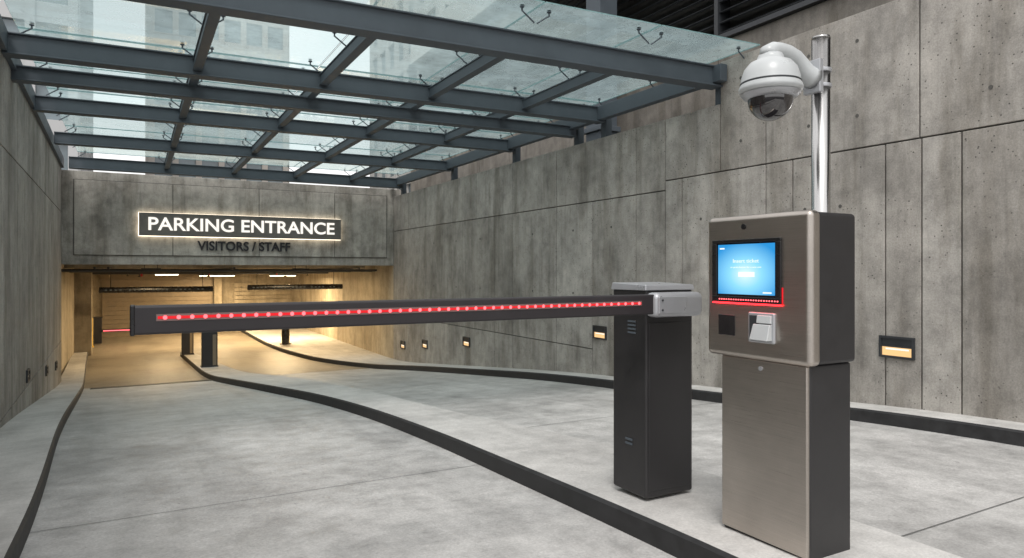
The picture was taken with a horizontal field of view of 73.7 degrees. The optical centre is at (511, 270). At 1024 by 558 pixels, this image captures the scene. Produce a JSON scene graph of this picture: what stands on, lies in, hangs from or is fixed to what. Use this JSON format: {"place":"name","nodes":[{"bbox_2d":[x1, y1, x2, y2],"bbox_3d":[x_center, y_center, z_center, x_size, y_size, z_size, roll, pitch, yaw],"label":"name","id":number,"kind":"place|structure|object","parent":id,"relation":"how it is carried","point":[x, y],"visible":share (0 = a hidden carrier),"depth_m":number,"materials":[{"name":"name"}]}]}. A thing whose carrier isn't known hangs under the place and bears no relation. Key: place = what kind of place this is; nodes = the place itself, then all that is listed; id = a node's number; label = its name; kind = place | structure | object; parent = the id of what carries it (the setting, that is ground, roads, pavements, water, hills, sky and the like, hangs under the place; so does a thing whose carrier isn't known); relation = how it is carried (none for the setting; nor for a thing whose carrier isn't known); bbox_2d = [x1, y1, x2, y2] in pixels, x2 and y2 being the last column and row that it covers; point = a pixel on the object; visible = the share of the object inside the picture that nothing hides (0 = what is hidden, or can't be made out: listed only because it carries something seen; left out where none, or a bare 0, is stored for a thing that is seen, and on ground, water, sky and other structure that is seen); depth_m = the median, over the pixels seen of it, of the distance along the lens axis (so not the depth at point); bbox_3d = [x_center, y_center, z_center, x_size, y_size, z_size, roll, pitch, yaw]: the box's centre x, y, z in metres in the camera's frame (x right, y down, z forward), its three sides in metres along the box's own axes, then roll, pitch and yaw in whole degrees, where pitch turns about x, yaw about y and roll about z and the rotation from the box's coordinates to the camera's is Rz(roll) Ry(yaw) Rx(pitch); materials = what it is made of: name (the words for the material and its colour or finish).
{"place":"outdoors","nodes":[
{"label":"outdoors","id":0,"kind":"place"},
{"bbox_2d":[0,0,92,171],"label":"office tower","id":1,"kind":"structure","parent":0,"point":[39,13],"depth_m":39.88,"materials":[{"name":"grey glass"}]},
{"bbox_2d":[0,335,93,557],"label":"sidewalk","id":2,"kind":"structure","parent":0,"point":[30,436],"depth_m":6.03,"materials":[{"name":"concrete"}]},
{"bbox_2d":[92,318,93,346],"bbox_3d":[-14.714,2.171,23.861,0.175,1.045,0.180,0,0,-29],"label":"safety post","id":3,"kind":"object","parent":2,"relation":"on","point":[92,332],"visible":0.28,"depth_m":23.85,"materials":[{"name":"yellow metal"}]},
{"bbox_2d":[145,4,288,182],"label":"office tower","id":4,"kind":"structure","parent":0,"point":[169,26],"depth_m":64.54,"materials":[{"name":"grey glass"}]},
{"bbox_2d":[93,0,369,187],"label":"sky","id":5,"kind":"structure","parent":0,"point":[301,48],"materials":[{"name":"white"}]},
{"bbox_2d":[370,0,452,192],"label":"office tower","id":6,"kind":"structure","parent":0,"point":[395,55],"depth_m":65.68,"materials":[{"name":"grey glass"}]},
{"bbox_2d":[20,332,1023,557],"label":"road","id":7,"kind":"structure","parent":0,"point":[207,469],"depth_m":5.18,"materials":[{"name":"concrete"}]},
{"bbox_2d":[93,317,129,343],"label":"parking barrier gate","id":8,"kind":"structure","parent":7,"relation":"on","point":[98,330],"depth_m":25.61,"materials":[{"name":"black metal"}]},
{"bbox_2d":[91,379,211,388],"bbox_3d":[-8.515,2.741,16.305,2.650,0.082,0.280,0,0,-29],"label":"drain grate","id":9,"kind":"object","parent":7,"relation":"on","point":[150,384],"visible":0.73,"depth_m":16.23,"materials":[{"name":"metal"}]},
{"bbox_2d":[180,352,962,557],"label":"traffic island","id":10,"kind":"structure","parent":7,"relation":"on","point":[576,473],"depth_m":4.64,"materials":[{"name":"concrete"}]},
{"bbox_2d":[181,333,193,354],"bbox_3d":[-10.281,2.173,21.624,0.380,1.000,0.280,0,0,-29],"label":"bollard","id":11,"kind":"object","parent":10,"relation":"on","point":[187,343],"visible":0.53,"depth_m":21.53,"materials":[{"name":"black metal"}]},
{"bbox_2d":[200,332,217,367],"bbox_3d":[-8.380,2.158,18.904,0.440,1.030,0.280,0,0,-29],"label":"bollard","id":12,"kind":"object","parent":10,"relation":"on","point":[209,349],"visible":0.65,"depth_m":18.80,"materials":[{"name":"black metal"}]},
{"bbox_2d":[130,282,701,498],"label":"parking barrier gate","id":13,"kind":"structure","parent":10,"relation":"on","point":[652,389],"depth_m":3.90,"materials":[{"name":"black metal"}]},
{"bbox_2d":[649,321,690,491],"bbox_3d":[0.919,0.785,3.983,0.320,0.970,0.014,0,0,-29],"label":"door panel","id":14,"kind":"structure","parent":13,"relation":"in","point":[669,342],"depth_m":3.97,"materials":[{"name":"black metal"}]},
{"bbox_2d":[709,210,854,557],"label":"parking ticket kiosk","id":15,"kind":"object","parent":10,"relation":"on","point":[782,313],"visible":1,"depth_m":3.15,"materials":[{"name":"silver metal"}]},
{"bbox_2d":[718,314,734,335],"bbox_3d":[1.079,0.274,3.429,0.008,0.103,0.108,0,0,-29],"label":"card reader window","id":16,"kind":"structure","parent":15,"relation":"in","point":[726,323],"depth_m":3.43,"materials":[{"name":"black plastic"}]},
{"bbox_2d":[722,355,808,557],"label":"door stainless","id":17,"kind":"structure","parent":15,"relation":"in","point":[765,413],"depth_m":3.23,"materials":[{"name":"silver metal"}]},
{"bbox_2d":[738,34,831,212],"bbox_3d":[1.413,0.054,3.464,0.597,2.532,0.304,0,0,-29],"label":"security camera","id":18,"kind":"object","parent":10,"relation":"on","point":[777,78],"visible":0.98,"depth_m":3.45,"materials":[{"name":"silver metal"}]},
{"bbox_2d":[394,0,1023,413],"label":"joint","id":19,"kind":"object","parent":7,"relation":"on","point":[922,220],"visible":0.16,"depth_m":6.71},
{"bbox_2d":[0,0,759,194],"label":"glass canopy","id":20,"kind":"object","parent":19,"relation":"attached to","point":[491,38],"visible":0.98,"depth_m":9.43,"materials":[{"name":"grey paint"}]},
{"bbox_2d":[393,0,1023,422],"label":"panels","id":21,"kind":"object","parent":19,"relation":"attached to","point":[939,248],"visible":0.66,"depth_m":7.45,"materials":[{"name":"concrete"}]},
{"bbox_2d":[400,340,404,348],"bbox_3d":[-3.132,2.140,19.631,0.050,0.220,0.360,0,0,-29],"label":"wall light","id":22,"kind":"object","parent":21,"relation":"attached to","point":[402,344],"visible":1,"depth_m":19.65,"materials":[{"name":"black metal"}]},
{"bbox_2d":[422,339,427,348],"bbox_3d":[-2.311,1.960,18.143,0.050,0.220,0.360,0,0,-29],"label":"wall light","id":23,"kind":"object","parent":21,"relation":"attached to","point":[425,344],"visible":1,"depth_m":18.12,"materials":[{"name":"black metal"}]},
{"bbox_2d":[462,336,469,346],"bbox_3d":[-1.054,1.660,15.866,0.050,0.220,0.360,0,0,-29],"label":"wall light","id":24,"kind":"object","parent":21,"relation":"attached to","point":[466,341],"visible":1,"depth_m":15.86,"materials":[{"name":"black metal"}]},
{"bbox_2d":[592,325,606,339],"bbox_3d":[1.459,1.030,11.314,0.050,0.220,0.360,0,0,-29],"label":"wall light","id":25,"kind":"object","parent":21,"relation":"attached to","point":[599,332],"visible":1,"depth_m":11.31,"materials":[{"name":"black metal"}]},
{"bbox_2d":[433,0,992,294],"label":"tie holes","id":26,"kind":"object","parent":21,"relation":"attached to","point":[857,115],"visible":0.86,"depth_m":7.80,"materials":[{"name":"grey concrete"}]},
{"bbox_2d":[879,335,914,360],"bbox_3d":[3.895,0.780,6.902,0.050,0.220,0.360,0,0,-29],"label":"wall light","id":27,"kind":"object","parent":21,"relation":"attached to","point":[896,347],"visible":1,"depth_m":6.89,"materials":[{"name":"black metal"}]},
{"bbox_3d":[3.712,-1.500,9.188,1.020,0.200,26.500,0,0,-29],"label":"planter slab","id":28,"kind":"object","parent":19,"relation":"attached to","visible":0},
{"bbox_2d":[584,0,620,141],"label":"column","id":29,"kind":"structure","parent":28,"relation":"on","point":[601,29],"depth_m":12.79,"materials":[{"name":"grey paint"}]},
{"bbox_2d":[241,328,1023,446],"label":"sidewalk","id":30,"kind":"structure","parent":0,"point":[310,345],"depth_m":11.33,"materials":[{"name":"concrete"}]},
{"bbox_2d":[280,329,291,344],"bbox_3d":[-8.165,2.245,24.620,0.409,0.895,0.420,0,0,-29],"label":"safety post","id":31,"kind":"object","parent":30,"relation":"on","point":[285,336],"visible":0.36,"depth_m":24.50,"materials":[{"name":"black plastic"}]},
{"label":"ground","id":32,"kind":"structure","parent":0,"visible":0},
{"bbox_2d":[61,170,400,374],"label":"parking garage","id":33,"kind":"structure","parent":32,"relation":"on","point":[101,240],"depth_m":19.39,"materials":[{"name":"concrete"}]},
{"bbox_2d":[99,268,212,292],"bbox_3d":[-11.049,0.184,21.309,3.150,1.008,0.190,0,0,-29],"label":"clearance bar","id":34,"kind":"object","parent":33,"relation":"hanging from","point":[202,288],"visible":0.94,"depth_m":21.21,"materials":[{"name":"black plastic"}]},
{"bbox_2d":[199,274,234,275],"bbox_3d":[-12.307,-0.037,28.502,1.400,0.565,0.180,0,0,-29],"label":"ceiling light","id":35,"kind":"object","parent":33,"relation":"attached to","point":[217,274],"visible":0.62,"depth_m":28.44,"materials":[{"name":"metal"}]},
{"bbox_2d":[138,212,340,239],"bbox_3d":[-7.117,-1.160,18.293,5.080,0.600,0.162,0,0,-29],"label":"parking entrance sign","id":36,"kind":"object","parent":33,"relation":"attached to","point":[193,225],"visible":1,"depth_m":18.12,"materials":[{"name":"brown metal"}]},
{"bbox_2d":[198,241,289,250],"bbox_3d":[-7.175,-0.644,18.364,2.340,0.250,0.040,0,0,-29],"label":"visitors staff sign","id":37,"kind":"object","parent":33,"relation":"attached to","point":[247,247],"visible":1,"depth_m":18.29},
{"bbox_2d":[269,274,296,275],"bbox_3d":[-8.865,-0.048,26.404,1.000,0.545,0.180,0,0,-29],"label":"ceiling light","id":38,"kind":"object","parent":33,"relation":"attached to","point":[282,275],"visible":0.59,"depth_m":26.33,"materials":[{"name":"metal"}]},
{"bbox_2d":[247,272,342,289],"bbox_3d":[-7.372,0.169,23.339,3.150,0.978,0.190,0,0,-29],"label":"clearance bar","id":39,"kind":"object","parent":33,"relation":"hanging from","point":[294,286],"visible":0.97,"depth_m":23.26,"materials":[{"name":"black plastic"}]},
{"bbox_2d":[411,0,893,191],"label":"base wall","id":40,"kind":"structure","parent":32,"relation":"on","point":[812,17],"depth_m":11.86,"materials":[{"name":"concrete"}]},
{"bbox_2d":[419,0,796,151],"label":"plenum","id":41,"kind":"object","parent":40,"relation":"on","point":[696,17],"visible":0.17,"depth_m":13.57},
{"bbox_2d":[409,0,826,158],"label":"louvres","id":42,"kind":"object","parent":40,"relation":"on","point":[722,19],"visible":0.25,"depth_m":12.11,"materials":[{"name":"metal"}]},
{"bbox_2d":[410,0,506,64],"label":"roof","id":43,"kind":"structure","parent":42,"relation":"on","point":[419,55],"depth_m":19.96,"materials":[{"name":"stone"}]},
{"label":"wall","id":44,"kind":"object","parent":32,"relation":"on","visible":0},
{"bbox_2d":[0,49,60,427],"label":"panels","id":45,"kind":"object","parent":44,"relation":"attached to","point":[30,251],"visible":0.69,"depth_m":9.81,"materials":[{"name":"concrete"}]},
{"bbox_2d":[26,368,30,382],"bbox_3d":[-6.993,1.520,9.847,0.050,0.180,0.260,0,0,-29],"label":"wall light","id":46,"kind":"object","parent":45,"relation":"attached to","point":[28,375],"visible":0.8,"depth_m":9.88,"materials":[{"name":"black metal"}]},
{"bbox_2d":[45,365,48,375],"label":"wall light","id":47,"kind":"object","parent":45,"relation":"attached to","point":[46,370],"visible":0.78,"depth_m":12.55,"materials":[{"name":"black metal"}]}
]}

